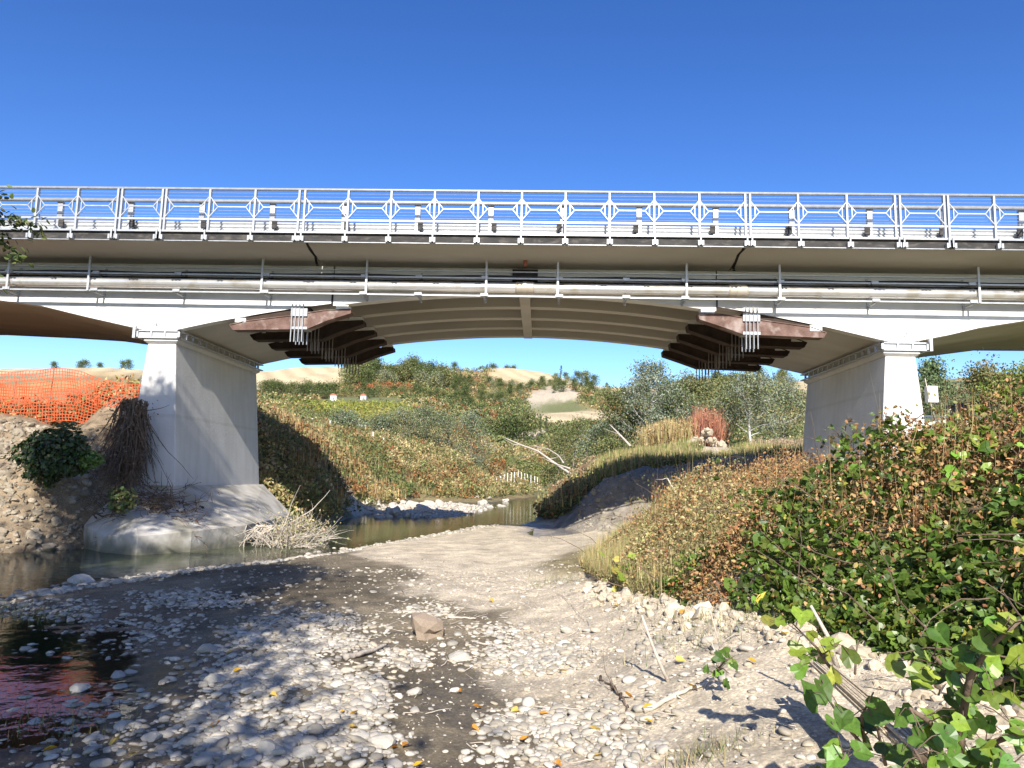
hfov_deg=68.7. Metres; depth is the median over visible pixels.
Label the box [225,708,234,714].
pebble
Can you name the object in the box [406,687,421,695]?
cobble
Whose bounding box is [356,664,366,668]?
pebble
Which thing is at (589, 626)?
stick
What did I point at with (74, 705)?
pebble
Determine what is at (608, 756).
pebble
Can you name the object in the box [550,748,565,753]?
pebble
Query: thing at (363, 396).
house
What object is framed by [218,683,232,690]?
pebble
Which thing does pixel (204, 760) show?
pebble
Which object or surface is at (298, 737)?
pebble
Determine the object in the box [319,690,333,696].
pebble
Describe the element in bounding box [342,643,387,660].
driftwood
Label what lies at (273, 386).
hill tree
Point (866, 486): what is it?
crest weeds
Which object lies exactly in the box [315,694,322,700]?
pebble
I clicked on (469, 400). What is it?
hill tree
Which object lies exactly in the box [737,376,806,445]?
poplar tree
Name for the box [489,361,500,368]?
hill tree
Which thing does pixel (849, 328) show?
road bridge
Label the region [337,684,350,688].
pebble
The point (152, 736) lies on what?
cobble
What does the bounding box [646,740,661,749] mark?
pebble
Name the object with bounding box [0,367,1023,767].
ground
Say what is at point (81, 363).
hill tree
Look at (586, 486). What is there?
slope scrub
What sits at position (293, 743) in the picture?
pebble
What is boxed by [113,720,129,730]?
pebble
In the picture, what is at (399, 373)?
hill tree
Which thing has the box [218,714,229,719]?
pebble
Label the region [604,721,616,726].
pebble
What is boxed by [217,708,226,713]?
pebble
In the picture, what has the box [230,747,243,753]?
pebble
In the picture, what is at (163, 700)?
pebble
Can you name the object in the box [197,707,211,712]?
pebble
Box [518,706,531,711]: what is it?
pebble
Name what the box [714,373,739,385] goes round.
hill tree
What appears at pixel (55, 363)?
hill tree
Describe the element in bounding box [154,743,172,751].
pebble
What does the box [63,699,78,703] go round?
pebble
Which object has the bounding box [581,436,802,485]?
tall grass
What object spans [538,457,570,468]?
fallen tree
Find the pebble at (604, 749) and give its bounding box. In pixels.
[599,746,612,756]
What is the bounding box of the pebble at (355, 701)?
[349,698,361,705]
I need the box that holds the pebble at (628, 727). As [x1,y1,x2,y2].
[620,723,631,729]
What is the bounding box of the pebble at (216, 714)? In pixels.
[209,712,220,716]
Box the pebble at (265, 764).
[261,761,272,767]
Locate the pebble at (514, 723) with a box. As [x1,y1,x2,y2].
[507,721,518,726]
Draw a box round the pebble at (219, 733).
[210,731,225,735]
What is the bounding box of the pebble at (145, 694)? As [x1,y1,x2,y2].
[138,692,150,697]
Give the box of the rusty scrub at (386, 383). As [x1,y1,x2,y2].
[349,381,413,391]
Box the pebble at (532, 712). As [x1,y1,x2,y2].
[527,709,540,715]
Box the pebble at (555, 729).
[550,725,559,733]
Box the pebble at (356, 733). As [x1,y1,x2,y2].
[349,731,360,735]
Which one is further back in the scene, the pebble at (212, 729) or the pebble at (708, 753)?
the pebble at (212, 729)
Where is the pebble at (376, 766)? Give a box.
[368,765,383,767]
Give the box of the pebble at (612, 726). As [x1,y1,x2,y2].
[610,723,621,729]
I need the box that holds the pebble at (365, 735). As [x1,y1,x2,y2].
[357,730,369,739]
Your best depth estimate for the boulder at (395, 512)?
37.15 m
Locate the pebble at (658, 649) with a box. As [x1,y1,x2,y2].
[655,647,666,655]
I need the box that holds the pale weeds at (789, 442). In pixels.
[748,435,801,447]
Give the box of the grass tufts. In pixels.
[0,520,987,767]
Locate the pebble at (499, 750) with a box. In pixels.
[495,746,506,757]
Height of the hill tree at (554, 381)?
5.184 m
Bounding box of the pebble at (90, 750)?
[82,746,98,754]
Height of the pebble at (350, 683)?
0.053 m
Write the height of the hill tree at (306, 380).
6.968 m
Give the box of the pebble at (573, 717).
[568,714,578,719]
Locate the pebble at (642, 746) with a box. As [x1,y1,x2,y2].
[635,743,645,749]
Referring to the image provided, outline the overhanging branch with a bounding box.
[0,185,50,293]
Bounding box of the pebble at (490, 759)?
[484,756,495,763]
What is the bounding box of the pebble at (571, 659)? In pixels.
[567,657,575,662]
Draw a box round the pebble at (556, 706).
[549,703,563,709]
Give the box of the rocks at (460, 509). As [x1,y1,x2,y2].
[348,502,486,517]
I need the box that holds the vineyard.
[257,398,447,418]
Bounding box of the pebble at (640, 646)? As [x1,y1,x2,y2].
[635,644,646,648]
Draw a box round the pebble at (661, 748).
[655,744,669,753]
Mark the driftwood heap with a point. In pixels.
(159, 498)
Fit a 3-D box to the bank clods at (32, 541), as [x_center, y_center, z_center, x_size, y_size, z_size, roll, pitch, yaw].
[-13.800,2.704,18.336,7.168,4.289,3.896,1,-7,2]
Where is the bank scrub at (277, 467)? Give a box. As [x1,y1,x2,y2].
[257,396,585,518]
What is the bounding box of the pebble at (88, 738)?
[82,735,98,742]
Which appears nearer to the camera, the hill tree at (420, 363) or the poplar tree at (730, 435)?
the poplar tree at (730, 435)
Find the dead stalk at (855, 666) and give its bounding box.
[854,640,858,674]
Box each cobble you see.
[61,703,72,710]
[69,683,90,694]
[110,670,128,681]
[124,669,137,676]
[140,731,160,741]
[176,736,196,745]
[196,643,217,653]
[204,673,226,682]
[258,739,281,754]
[292,744,316,757]
[362,694,377,704]
[368,733,395,749]
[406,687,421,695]
[448,650,469,661]
[560,626,573,633]
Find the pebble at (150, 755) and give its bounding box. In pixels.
[147,751,158,758]
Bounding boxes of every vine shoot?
[760,606,861,684]
[800,674,913,767]
[808,714,1023,767]
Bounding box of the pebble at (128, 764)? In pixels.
[119,760,133,767]
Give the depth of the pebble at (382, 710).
5.99 m
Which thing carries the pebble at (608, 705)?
on the ground at (456, 553)
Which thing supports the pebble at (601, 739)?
on the ground at (456, 553)
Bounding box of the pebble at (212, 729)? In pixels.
[207,726,220,731]
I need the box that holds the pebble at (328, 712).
[322,709,336,716]
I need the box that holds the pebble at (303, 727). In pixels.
[299,723,311,729]
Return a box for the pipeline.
[0,255,1023,310]
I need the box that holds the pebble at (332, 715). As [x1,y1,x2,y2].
[327,712,340,718]
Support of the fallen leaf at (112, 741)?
on the ground at (456, 553)
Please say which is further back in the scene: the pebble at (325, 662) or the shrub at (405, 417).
the shrub at (405, 417)
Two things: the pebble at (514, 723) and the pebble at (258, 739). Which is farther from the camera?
the pebble at (514, 723)
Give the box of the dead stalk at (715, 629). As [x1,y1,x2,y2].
[708,604,720,648]
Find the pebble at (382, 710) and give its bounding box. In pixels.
[373,707,388,714]
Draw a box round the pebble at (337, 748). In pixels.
[334,746,343,750]
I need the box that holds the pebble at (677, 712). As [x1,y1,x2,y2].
[671,708,684,716]
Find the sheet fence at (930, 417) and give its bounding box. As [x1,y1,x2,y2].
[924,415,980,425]
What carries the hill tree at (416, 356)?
on the ground at (456, 553)
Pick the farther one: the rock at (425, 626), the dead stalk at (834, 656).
the rock at (425, 626)
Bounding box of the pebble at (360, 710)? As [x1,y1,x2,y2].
[355,707,367,714]
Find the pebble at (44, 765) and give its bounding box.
[32,762,50,767]
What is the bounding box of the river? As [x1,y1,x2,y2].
[0,496,540,589]
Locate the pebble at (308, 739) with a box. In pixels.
[301,735,317,742]
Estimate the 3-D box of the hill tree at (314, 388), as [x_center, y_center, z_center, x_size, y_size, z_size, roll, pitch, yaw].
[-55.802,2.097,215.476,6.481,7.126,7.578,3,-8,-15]
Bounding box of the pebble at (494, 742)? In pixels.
[489,739,499,745]
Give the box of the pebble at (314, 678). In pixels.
[307,675,318,682]
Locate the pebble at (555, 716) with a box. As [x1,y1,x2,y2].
[551,712,565,720]
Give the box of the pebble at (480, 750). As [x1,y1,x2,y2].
[476,745,488,754]
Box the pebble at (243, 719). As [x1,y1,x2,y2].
[236,716,250,722]
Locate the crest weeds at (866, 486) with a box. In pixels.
[619,379,1023,537]
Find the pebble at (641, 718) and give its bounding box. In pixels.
[639,715,652,721]
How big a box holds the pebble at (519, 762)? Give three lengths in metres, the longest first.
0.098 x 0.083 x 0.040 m
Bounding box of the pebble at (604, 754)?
[602,752,615,758]
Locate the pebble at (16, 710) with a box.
[5,707,22,714]
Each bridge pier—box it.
[83,325,291,581]
[800,338,937,499]
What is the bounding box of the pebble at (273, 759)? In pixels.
[270,756,283,761]
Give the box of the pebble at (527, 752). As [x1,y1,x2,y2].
[524,749,534,755]
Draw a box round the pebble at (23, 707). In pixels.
[20,703,32,709]
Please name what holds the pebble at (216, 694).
on the ground at (456, 553)
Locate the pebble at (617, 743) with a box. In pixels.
[609,741,624,746]
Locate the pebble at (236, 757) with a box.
[225,753,241,760]
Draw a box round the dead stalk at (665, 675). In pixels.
[640,614,669,681]
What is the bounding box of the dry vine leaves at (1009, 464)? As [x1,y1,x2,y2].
[578,377,1023,698]
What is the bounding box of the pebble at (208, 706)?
[197,705,212,711]
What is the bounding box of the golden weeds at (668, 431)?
[627,415,701,448]
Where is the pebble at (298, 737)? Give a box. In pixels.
[292,735,302,742]
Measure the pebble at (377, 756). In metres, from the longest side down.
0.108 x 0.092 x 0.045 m
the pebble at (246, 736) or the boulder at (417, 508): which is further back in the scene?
the boulder at (417, 508)
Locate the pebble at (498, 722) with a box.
[489,719,504,725]
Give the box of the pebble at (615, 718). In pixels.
[609,716,620,721]
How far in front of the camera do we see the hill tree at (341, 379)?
307.30 m
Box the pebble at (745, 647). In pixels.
[738,645,754,650]
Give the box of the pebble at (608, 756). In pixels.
[601,753,612,761]
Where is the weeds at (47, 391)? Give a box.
[0,378,131,415]
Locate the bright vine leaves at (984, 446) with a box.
[921,384,1023,499]
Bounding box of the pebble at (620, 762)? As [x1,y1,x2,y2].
[615,759,625,767]
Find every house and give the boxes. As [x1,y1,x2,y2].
[330,393,337,400]
[360,394,366,399]
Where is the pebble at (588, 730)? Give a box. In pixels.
[582,727,595,734]
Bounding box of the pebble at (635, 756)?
[631,752,640,760]
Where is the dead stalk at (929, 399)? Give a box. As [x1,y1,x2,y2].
[925,378,935,418]
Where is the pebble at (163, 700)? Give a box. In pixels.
[156,698,170,702]
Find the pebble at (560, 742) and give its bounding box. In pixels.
[557,738,565,746]
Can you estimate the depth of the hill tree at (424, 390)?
227.26 m
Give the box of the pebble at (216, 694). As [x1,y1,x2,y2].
[210,691,223,697]
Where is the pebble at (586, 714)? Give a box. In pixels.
[583,711,593,717]
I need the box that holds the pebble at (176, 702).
[171,698,181,704]
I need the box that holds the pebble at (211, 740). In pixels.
[203,738,217,743]
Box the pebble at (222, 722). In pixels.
[213,720,228,726]
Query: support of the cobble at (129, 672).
on the ground at (456, 553)
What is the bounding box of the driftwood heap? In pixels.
[74,459,239,551]
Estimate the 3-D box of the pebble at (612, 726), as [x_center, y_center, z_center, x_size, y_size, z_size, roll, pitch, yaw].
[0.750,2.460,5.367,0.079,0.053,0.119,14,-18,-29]
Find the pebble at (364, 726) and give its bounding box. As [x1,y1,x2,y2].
[357,724,370,729]
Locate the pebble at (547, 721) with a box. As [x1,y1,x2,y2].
[545,719,553,723]
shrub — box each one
[322,404,369,429]
[360,407,406,434]
[376,403,427,442]
[395,401,456,446]
[427,407,475,456]
[449,407,502,470]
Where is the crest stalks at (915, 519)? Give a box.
[623,382,1023,543]
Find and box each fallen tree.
[504,438,570,473]
[519,445,563,475]
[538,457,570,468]
[606,424,630,446]
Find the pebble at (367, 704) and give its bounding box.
[362,701,371,707]
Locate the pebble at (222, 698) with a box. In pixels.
[218,696,228,701]
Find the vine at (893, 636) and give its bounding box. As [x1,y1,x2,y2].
[541,387,1023,700]
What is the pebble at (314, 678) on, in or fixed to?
on the pebbles at (306, 644)
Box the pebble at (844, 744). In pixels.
[839,739,850,747]
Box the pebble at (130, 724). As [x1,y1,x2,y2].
[127,722,139,726]
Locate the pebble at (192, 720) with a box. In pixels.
[185,718,197,725]
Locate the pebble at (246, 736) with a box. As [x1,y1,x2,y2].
[240,733,255,739]
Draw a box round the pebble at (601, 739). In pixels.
[597,735,609,743]
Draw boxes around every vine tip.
[815,424,858,458]
[828,416,883,450]
[869,402,909,447]
[895,418,928,447]
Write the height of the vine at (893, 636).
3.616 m
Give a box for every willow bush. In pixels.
[531,426,571,486]
[538,408,595,482]
[567,433,634,463]
[569,415,617,465]
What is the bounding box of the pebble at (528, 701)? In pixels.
[522,696,535,706]
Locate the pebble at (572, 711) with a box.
[567,709,582,714]
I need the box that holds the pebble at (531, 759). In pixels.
[528,756,539,763]
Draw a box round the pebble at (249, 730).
[245,728,255,733]
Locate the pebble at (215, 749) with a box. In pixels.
[206,747,222,751]
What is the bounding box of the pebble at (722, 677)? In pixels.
[719,674,731,680]
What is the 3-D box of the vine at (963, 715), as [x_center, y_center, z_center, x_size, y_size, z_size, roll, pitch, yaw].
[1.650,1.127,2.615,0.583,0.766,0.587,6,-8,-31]
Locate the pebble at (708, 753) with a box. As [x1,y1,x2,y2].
[702,751,717,757]
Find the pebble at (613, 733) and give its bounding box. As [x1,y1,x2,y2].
[607,730,620,735]
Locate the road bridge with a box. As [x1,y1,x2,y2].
[0,228,1023,374]
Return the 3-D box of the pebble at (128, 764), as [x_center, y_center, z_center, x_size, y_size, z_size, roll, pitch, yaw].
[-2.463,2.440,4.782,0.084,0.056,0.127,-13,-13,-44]
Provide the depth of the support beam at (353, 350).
25.49 m
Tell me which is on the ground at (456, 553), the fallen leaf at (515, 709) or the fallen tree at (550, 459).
the fallen tree at (550, 459)
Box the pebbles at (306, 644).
[0,562,876,767]
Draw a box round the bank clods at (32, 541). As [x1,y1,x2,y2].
[0,417,117,590]
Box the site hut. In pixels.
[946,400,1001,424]
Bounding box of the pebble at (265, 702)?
[263,699,276,704]
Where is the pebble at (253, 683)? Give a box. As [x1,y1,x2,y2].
[248,682,259,685]
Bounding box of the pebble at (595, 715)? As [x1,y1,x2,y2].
[591,712,605,719]
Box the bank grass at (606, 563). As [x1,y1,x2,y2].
[572,480,900,597]
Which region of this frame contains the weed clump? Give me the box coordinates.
[107,485,139,513]
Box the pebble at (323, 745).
[314,741,327,749]
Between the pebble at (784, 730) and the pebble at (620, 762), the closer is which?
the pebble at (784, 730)
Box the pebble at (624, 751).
[621,749,627,754]
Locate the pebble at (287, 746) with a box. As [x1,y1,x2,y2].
[282,743,294,749]
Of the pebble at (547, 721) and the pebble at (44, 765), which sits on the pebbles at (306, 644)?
the pebble at (547, 721)
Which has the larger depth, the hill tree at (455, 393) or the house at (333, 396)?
the hill tree at (455, 393)
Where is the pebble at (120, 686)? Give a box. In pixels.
[112,683,128,690]
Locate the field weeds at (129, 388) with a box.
[0,368,141,424]
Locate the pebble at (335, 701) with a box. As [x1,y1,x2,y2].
[330,698,340,703]
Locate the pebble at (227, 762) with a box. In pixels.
[220,758,233,767]
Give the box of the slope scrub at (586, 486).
[551,419,803,511]
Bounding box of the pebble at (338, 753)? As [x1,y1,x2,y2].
[334,749,345,756]
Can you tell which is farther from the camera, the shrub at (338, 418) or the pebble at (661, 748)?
the shrub at (338, 418)
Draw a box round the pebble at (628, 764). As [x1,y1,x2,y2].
[624,761,638,767]
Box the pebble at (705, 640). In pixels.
[701,636,714,643]
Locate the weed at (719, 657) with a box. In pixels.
[703,647,738,688]
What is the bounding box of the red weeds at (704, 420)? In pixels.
[673,405,737,446]
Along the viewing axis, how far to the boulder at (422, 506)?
40.61 m
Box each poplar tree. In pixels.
[581,384,648,452]
[602,355,689,441]
[641,375,716,429]
[659,368,737,438]
[697,370,763,445]
[705,368,804,443]
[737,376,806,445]
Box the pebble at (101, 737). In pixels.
[90,732,104,740]
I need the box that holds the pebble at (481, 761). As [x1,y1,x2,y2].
[476,758,485,764]
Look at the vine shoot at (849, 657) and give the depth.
3.92 m
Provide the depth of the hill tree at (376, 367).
334.03 m
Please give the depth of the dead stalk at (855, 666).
4.64 m
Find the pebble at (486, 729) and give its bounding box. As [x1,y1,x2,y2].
[479,726,492,732]
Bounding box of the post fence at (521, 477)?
[496,471,537,489]
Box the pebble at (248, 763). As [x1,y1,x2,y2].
[238,759,256,767]
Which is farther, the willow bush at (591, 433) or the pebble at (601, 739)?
the willow bush at (591, 433)
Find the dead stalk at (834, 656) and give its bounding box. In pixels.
[810,605,839,668]
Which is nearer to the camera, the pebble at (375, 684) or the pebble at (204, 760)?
the pebble at (204, 760)
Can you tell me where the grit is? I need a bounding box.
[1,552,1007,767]
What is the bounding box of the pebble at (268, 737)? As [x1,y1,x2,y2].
[261,736,273,740]
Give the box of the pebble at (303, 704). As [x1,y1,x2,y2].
[299,702,315,706]
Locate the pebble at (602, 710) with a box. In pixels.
[599,708,608,713]
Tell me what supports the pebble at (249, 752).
on the ground at (456, 553)
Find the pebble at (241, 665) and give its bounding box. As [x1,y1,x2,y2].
[237,664,247,668]
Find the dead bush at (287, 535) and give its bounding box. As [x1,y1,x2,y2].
[234,486,353,555]
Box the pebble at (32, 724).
[25,717,39,728]
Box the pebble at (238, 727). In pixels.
[231,723,244,731]
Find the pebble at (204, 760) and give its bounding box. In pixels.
[190,755,212,765]
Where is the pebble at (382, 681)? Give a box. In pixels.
[375,678,388,685]
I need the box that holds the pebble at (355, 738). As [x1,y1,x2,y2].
[350,735,366,742]
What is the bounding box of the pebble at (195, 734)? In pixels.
[187,732,199,737]
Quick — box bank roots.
[0,428,83,552]
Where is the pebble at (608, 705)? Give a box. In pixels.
[604,703,614,708]
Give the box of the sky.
[0,0,1023,387]
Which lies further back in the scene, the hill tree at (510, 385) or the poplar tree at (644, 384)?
the hill tree at (510, 385)
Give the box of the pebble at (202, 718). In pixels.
[196,715,206,722]
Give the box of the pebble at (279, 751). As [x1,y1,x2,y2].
[271,748,286,755]
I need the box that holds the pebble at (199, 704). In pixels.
[190,701,205,708]
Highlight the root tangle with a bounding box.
[86,397,189,496]
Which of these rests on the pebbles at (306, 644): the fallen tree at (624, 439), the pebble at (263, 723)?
the pebble at (263, 723)
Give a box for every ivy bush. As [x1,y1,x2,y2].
[4,421,90,489]
[76,448,105,470]
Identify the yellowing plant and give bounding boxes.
[598,551,635,591]
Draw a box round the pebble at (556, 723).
[549,721,564,725]
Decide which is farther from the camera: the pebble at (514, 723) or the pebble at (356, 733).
the pebble at (514, 723)
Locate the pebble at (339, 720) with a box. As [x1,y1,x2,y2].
[334,718,345,723]
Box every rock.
[67,574,95,586]
[410,612,444,640]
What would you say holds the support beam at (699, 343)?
attached to the road bridge
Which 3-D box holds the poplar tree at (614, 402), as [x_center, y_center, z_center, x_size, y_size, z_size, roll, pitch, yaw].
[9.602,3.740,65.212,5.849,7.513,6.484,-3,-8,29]
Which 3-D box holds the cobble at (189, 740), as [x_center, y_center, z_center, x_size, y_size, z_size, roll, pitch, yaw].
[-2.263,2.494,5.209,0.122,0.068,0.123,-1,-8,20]
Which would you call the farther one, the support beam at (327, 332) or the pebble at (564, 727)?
the support beam at (327, 332)
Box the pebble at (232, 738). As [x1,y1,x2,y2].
[227,735,237,741]
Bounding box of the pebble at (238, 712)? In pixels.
[233,710,242,715]
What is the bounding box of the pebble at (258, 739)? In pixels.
[251,737,261,742]
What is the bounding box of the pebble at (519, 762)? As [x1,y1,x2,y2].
[515,760,526,766]
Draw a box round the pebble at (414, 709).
[410,706,419,713]
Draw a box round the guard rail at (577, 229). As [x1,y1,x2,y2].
[0,197,1023,238]
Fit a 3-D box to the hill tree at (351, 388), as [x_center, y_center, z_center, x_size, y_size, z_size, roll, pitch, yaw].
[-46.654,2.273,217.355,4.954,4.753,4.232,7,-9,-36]
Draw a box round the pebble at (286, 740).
[283,738,300,745]
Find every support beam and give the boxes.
[229,304,353,344]
[250,317,366,353]
[268,327,376,361]
[285,336,386,367]
[299,344,395,374]
[661,347,760,380]
[668,339,774,374]
[676,330,789,367]
[685,320,806,360]
[696,307,826,351]
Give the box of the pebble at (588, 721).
[580,720,591,723]
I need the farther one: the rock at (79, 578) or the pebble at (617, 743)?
the rock at (79, 578)
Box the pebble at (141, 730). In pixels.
[135,728,145,733]
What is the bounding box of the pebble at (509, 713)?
[505,711,516,717]
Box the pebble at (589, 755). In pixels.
[587,753,594,760]
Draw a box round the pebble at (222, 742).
[214,736,228,747]
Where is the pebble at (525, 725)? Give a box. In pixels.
[519,721,529,730]
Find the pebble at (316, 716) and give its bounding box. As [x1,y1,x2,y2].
[308,714,321,719]
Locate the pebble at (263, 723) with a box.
[258,719,268,726]
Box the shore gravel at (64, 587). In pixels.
[0,524,498,604]
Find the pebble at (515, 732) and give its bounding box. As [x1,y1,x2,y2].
[509,731,520,734]
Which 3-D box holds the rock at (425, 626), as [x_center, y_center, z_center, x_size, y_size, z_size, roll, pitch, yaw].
[-1.012,2.941,8.984,0.403,0.415,0.411,3,-7,-12]
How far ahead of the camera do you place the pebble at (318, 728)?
5.39 m
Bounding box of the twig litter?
[196,566,946,767]
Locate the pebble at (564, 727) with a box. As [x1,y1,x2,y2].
[559,724,570,731]
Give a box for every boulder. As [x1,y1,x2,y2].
[373,514,384,517]
[390,508,399,515]
[414,506,421,510]
[416,504,427,509]
[435,499,444,504]
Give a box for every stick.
[447,616,475,618]
[474,638,526,647]
[534,706,583,709]
[536,573,579,589]
[559,594,597,656]
[599,653,628,736]
[643,677,714,712]
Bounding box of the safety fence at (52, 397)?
[0,367,141,423]
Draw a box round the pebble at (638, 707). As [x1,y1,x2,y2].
[632,704,644,711]
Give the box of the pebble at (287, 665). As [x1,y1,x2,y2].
[283,663,290,667]
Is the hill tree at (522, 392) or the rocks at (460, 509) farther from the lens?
the hill tree at (522, 392)
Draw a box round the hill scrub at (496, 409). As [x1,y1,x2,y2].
[257,364,806,446]
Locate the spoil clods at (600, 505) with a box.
[576,452,801,532]
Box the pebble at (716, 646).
[709,643,718,650]
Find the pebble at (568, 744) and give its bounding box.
[563,740,575,747]
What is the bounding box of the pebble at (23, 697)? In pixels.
[17,695,33,700]
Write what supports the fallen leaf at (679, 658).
on the ground at (456, 553)
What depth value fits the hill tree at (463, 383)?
258.71 m
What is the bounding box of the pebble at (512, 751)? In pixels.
[508,748,517,754]
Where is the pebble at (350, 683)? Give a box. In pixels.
[346,681,354,686]
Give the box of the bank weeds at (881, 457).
[612,349,1023,642]
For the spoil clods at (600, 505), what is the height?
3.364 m
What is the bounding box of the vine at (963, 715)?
[884,611,1023,767]
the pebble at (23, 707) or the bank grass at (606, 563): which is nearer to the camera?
the pebble at (23, 707)
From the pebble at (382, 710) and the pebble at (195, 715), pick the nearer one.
the pebble at (195, 715)
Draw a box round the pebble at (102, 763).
[89,758,114,767]
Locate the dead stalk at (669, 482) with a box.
[655,478,678,500]
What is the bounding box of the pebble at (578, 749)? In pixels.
[573,745,587,755]
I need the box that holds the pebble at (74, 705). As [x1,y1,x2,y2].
[70,703,85,708]
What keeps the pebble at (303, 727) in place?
on the ground at (456, 553)
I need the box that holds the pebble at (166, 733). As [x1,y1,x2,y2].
[159,730,173,737]
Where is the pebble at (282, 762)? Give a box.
[273,758,288,766]
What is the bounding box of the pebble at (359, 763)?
[348,758,366,767]
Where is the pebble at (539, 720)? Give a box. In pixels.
[535,718,544,722]
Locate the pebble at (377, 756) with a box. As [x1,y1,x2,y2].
[370,752,382,759]
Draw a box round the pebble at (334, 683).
[330,679,343,687]
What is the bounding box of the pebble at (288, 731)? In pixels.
[280,729,293,734]
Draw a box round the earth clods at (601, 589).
[574,578,1023,745]
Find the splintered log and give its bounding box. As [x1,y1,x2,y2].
[809,659,931,762]
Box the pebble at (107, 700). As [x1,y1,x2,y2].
[101,698,111,704]
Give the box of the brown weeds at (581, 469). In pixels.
[548,455,597,495]
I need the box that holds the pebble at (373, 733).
[369,731,379,736]
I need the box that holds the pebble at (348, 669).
[345,667,354,671]
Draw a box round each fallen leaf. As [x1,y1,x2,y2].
[43,745,56,750]
[108,737,119,744]
[471,724,478,731]
[510,706,518,711]
[553,759,561,765]
[676,656,685,661]
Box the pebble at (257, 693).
[253,691,262,696]
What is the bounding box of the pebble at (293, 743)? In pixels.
[288,741,297,746]
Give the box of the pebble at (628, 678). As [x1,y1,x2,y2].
[622,675,636,682]
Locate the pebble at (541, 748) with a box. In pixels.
[535,746,547,750]
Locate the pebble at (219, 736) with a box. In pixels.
[211,735,226,738]
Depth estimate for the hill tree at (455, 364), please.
405.86 m
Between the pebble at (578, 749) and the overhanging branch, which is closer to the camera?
the pebble at (578, 749)
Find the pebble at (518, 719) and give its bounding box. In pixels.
[512,718,522,721]
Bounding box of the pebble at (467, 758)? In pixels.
[462,756,472,761]
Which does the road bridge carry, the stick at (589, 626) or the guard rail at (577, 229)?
the guard rail at (577, 229)
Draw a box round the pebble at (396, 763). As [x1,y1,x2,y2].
[387,758,402,767]
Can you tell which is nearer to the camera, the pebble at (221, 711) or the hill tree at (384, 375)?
the pebble at (221, 711)
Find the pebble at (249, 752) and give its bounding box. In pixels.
[241,748,256,756]
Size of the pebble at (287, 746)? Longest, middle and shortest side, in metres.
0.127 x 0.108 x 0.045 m
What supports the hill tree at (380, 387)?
on the ground at (456, 553)
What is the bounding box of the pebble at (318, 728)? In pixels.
[307,723,323,733]
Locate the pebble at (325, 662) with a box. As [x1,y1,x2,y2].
[319,659,330,664]
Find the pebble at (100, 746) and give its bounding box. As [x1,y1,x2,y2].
[87,744,102,747]
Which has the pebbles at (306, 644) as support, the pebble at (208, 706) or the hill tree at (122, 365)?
the pebble at (208, 706)
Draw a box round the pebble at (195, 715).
[185,713,204,720]
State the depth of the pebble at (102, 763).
4.78 m
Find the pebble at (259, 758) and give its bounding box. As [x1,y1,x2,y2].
[246,753,262,761]
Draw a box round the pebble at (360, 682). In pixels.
[354,681,367,686]
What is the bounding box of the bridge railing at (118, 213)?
[0,186,1023,249]
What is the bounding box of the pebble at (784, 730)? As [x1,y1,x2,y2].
[777,726,791,735]
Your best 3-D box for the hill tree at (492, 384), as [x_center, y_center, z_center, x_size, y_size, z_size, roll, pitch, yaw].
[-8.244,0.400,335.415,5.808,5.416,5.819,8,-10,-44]
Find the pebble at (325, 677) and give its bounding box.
[322,675,329,679]
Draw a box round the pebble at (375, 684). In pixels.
[371,683,382,687]
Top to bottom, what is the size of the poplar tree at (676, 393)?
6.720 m
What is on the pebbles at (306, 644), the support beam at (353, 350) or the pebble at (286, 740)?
the pebble at (286, 740)
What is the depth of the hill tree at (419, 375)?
305.65 m
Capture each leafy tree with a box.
[916,355,982,423]
[922,351,1020,410]
[961,359,1023,411]
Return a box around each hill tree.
[45,360,59,368]
[75,359,86,367]
[78,358,91,367]
[96,362,103,367]
[117,359,126,368]
[125,358,134,368]
[257,380,271,391]
[263,377,277,392]
[267,378,287,393]
[272,379,290,394]
[285,380,298,394]
[290,381,310,394]
[298,381,312,393]
[301,378,312,393]
[308,378,329,395]
[312,381,333,398]
[328,381,342,397]
[332,369,352,384]
[339,365,364,383]
[339,385,349,396]
[341,385,356,397]
[345,362,372,383]
[354,366,378,384]
[355,381,370,398]
[361,387,372,398]
[366,360,382,378]
[366,385,378,397]
[369,357,384,372]
[374,383,387,396]
[375,369,397,383]
[376,362,399,379]
[381,369,399,382]
[382,386,392,396]
[388,362,409,382]
[388,384,398,391]
[393,358,417,380]
[395,385,405,393]
[397,352,428,373]
[399,383,409,393]
[404,355,421,379]
[407,363,431,383]
[409,382,418,392]
[413,360,430,374]
[413,370,429,383]
[420,369,447,388]
[420,387,427,393]
[424,357,441,373]
[424,388,438,397]
[425,367,446,386]
[432,361,458,384]
[433,388,441,396]
[438,391,447,397]
[450,360,460,370]
[451,378,459,390]
[453,375,462,385]
[453,391,460,400]
[457,380,467,397]
[458,384,468,398]
[464,373,476,387]
[465,395,478,405]
[476,390,486,401]
[478,381,487,389]
[481,414,501,431]
[483,375,493,383]
[488,380,498,388]
[488,412,522,437]
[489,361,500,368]
[492,408,534,439]
[494,377,505,386]
[494,388,513,402]
[494,391,507,404]
[496,380,506,388]
[506,383,513,395]
[514,382,524,392]
[517,389,526,395]
[517,404,552,440]
[536,376,544,387]
[537,414,543,432]
[545,416,548,432]
[549,379,557,387]
[552,372,558,378]
[553,377,561,390]
[557,378,568,391]
[564,376,571,382]
[567,378,578,391]
[569,369,582,381]
[575,368,591,380]
[582,376,592,386]
[588,380,599,392]
[589,372,600,385]
[709,370,718,389]
[709,370,723,394]
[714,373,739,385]
[720,371,741,382]
[754,365,768,378]
[761,375,779,392]
[770,370,789,384]
[771,378,788,392]
[773,369,788,382]
[781,374,804,388]

